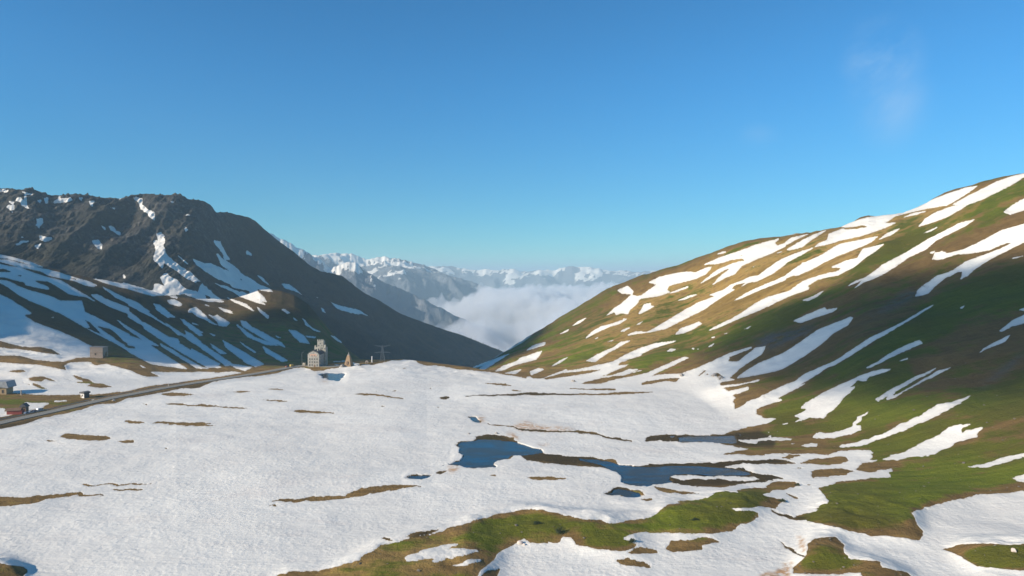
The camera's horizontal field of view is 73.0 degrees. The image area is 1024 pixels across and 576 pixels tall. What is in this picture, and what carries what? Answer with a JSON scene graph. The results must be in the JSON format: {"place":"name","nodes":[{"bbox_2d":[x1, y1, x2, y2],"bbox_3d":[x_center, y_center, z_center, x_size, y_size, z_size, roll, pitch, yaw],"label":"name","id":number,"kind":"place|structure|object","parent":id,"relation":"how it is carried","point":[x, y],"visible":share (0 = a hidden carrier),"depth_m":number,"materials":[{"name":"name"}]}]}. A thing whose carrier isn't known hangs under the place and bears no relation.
{"place":"outdoors","nodes":[
{"label":"outdoors","id":0,"kind":"place"},
{"bbox_2d":[0,365,339,424],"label":"road","id":1,"kind":"structure","parent":0,"point":[15,419],"depth_m":559.03,"materials":[{"name":"grey asphalt"}]},
{"bbox_2d":[0,382,182,419],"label":"crash barrier","id":2,"kind":"object","parent":1,"relation":"on","point":[86,400],"visible":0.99,"depth_m":523.27,"materials":[{"name":"metal"}]},
{"bbox_2d":[0,187,502,368],"bbox_3d":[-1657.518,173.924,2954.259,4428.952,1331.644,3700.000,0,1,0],"label":"mountain","id":3,"kind":"structure","parent":0,"point":[177,245],"depth_m":2032.44,"materials":[{"name":"grey stone"}]},
{"bbox_2d":[321,373,344,380],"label":"water","id":4,"kind":"structure","parent":0,"point":[334,376],"depth_m":674.39,"materials":[{"name":"blue liquid"}]},
{"bbox_2d":[271,233,510,351],"bbox_3d":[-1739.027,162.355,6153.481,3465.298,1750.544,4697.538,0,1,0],"label":"mountain","id":5,"kind":"structure","parent":0,"point":[400,300],"depth_m":6678.05,"materials":[{"name":"white snow"}]},
{"bbox_2d":[312,253,510,342],"bbox_3d":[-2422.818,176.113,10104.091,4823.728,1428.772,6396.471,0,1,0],"label":"mountain","id":6,"kind":"structure","parent":0,"point":[481,307],"depth_m":10167.89,"materials":[{"name":"white snow"}]},
{"bbox_2d":[407,475,429,478],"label":"water","id":7,"kind":"structure","parent":0,"point":[417,477],"depth_m":340.41,"materials":[{"name":"blue liquid"}]},
{"bbox_2d":[469,417,479,422],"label":"water","id":8,"kind":"structure","parent":0,"point":[474,419],"depth_m":475.68,"materials":[{"name":"blue liquid"}]},
{"bbox_2d":[442,439,542,467],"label":"water","id":9,"kind":"structure","parent":0,"point":[482,453],"depth_m":389.92,"materials":[{"name":"blue liquid"}]},
{"bbox_2d":[0,173,1023,575],"bbox_3d":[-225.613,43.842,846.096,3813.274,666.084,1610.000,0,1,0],"label":"hillside and plain","id":10,"kind":"structure","parent":0,"point":[818,351],"depth_m":433.44,"materials":[{"name":"white snow"}]},
{"bbox_2d":[0,380,16,393],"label":"cottage","id":11,"kind":"structure","parent":10,"relation":"on","point":[6,386],"depth_m":553.46,"materials":[{"name":"grey metal"}]},
{"bbox_2d":[5,407,24,414],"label":"red shed","id":12,"kind":"structure","parent":10,"relation":"on","point":[14,411],"depth_m":485.63,"materials":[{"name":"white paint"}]},
{"bbox_2d":[20,403,29,411],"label":"cabin","id":13,"kind":"object","parent":10,"relation":"on","point":[25,406],"visible":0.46,"depth_m":495.49,"materials":[{"name":"grey wood"}]},
{"bbox_2d":[79,391,90,397],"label":"hut","id":14,"kind":"object","parent":10,"relation":"on","point":[84,394],"visible":1,"depth_m":549.98,"materials":[{"name":"white paint"}]},
{"bbox_2d":[89,346,107,357],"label":"stone shed","id":15,"kind":"structure","parent":10,"relation":"on","point":[98,351],"depth_m":748.21,"materials":[{"name":"beige stone"}]},
{"bbox_2d":[307,339,327,366],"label":"hospice building","id":16,"kind":"structure","parent":10,"relation":"on","point":[318,356],"depth_m":734.53,"materials":[{"name":"paint"}]},
{"bbox_2d":[344,352,353,366],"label":"monument","id":17,"kind":"object","parent":10,"relation":"on","point":[348,362],"visible":1,"depth_m":731.23,"materials":[{"name":"beige stone"}]},
{"bbox_2d":[374,345,389,361],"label":"pylon","id":18,"kind":"object","parent":10,"relation":"on","point":[382,353],"visible":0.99,"depth_m":778.89,"materials":[{"name":"metal"}]},
{"bbox_2d":[30,346,1022,574],"bbox_3d":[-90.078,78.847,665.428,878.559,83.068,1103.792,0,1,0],"label":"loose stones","id":19,"kind":"object","parent":10,"relation":"on","point":[418,570],"visible":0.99,"depth_m":282.33,"materials":[{"name":"grey stone"}]},
{"bbox_2d":[555,527,564,533],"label":"shrub","id":20,"kind":"object","parent":10,"relation":"on","point":[559,531],"visible":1,"depth_m":258.56,"materials":[{"name":"green plant"}]},
{"bbox_2d":[0,0,1023,271],"label":"sky","id":21,"kind":"structure","parent":0,"point":[520,135],"materials":[{"name":"blue"}]},
{"bbox_2d":[511,334,531,346],"bbox_3d":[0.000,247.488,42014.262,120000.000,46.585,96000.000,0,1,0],"label":"cloud","id":22,"kind":"structure","parent":0,"point":[516,338],"depth_m":12299.52,"materials":[{"name":"white"}]},
{"bbox_2d":[429,266,654,333],"bbox_3d":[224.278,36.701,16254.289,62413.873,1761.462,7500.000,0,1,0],"label":"cloud","id":23,"kind":"structure","parent":0,"point":[540,299],"depth_m":16559.73,"materials":[{"name":"white"}]},
{"bbox_2d":[579,458,617,464],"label":"water","id":24,"kind":"structure","parent":0,"point":[596,460],"depth_m":371.41,"materials":[{"name":"blue liquid"}]},
{"bbox_2d":[608,489,640,496],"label":"water","id":25,"kind":"structure","parent":0,"point":[626,493],"depth_m":315.54,"materials":[{"name":"blue liquid"}]},
{"bbox_2d":[585,459,749,486],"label":"water","id":26,"kind":"structure","parent":0,"point":[642,476],"depth_m":348.79,"materials":[{"name":"blue liquid"}]},
{"bbox_2d":[670,434,740,443],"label":"water","id":27,"kind":"structure","parent":0,"point":[725,439],"depth_m":418.21,"materials":[{"name":"liquid"}]}
]}

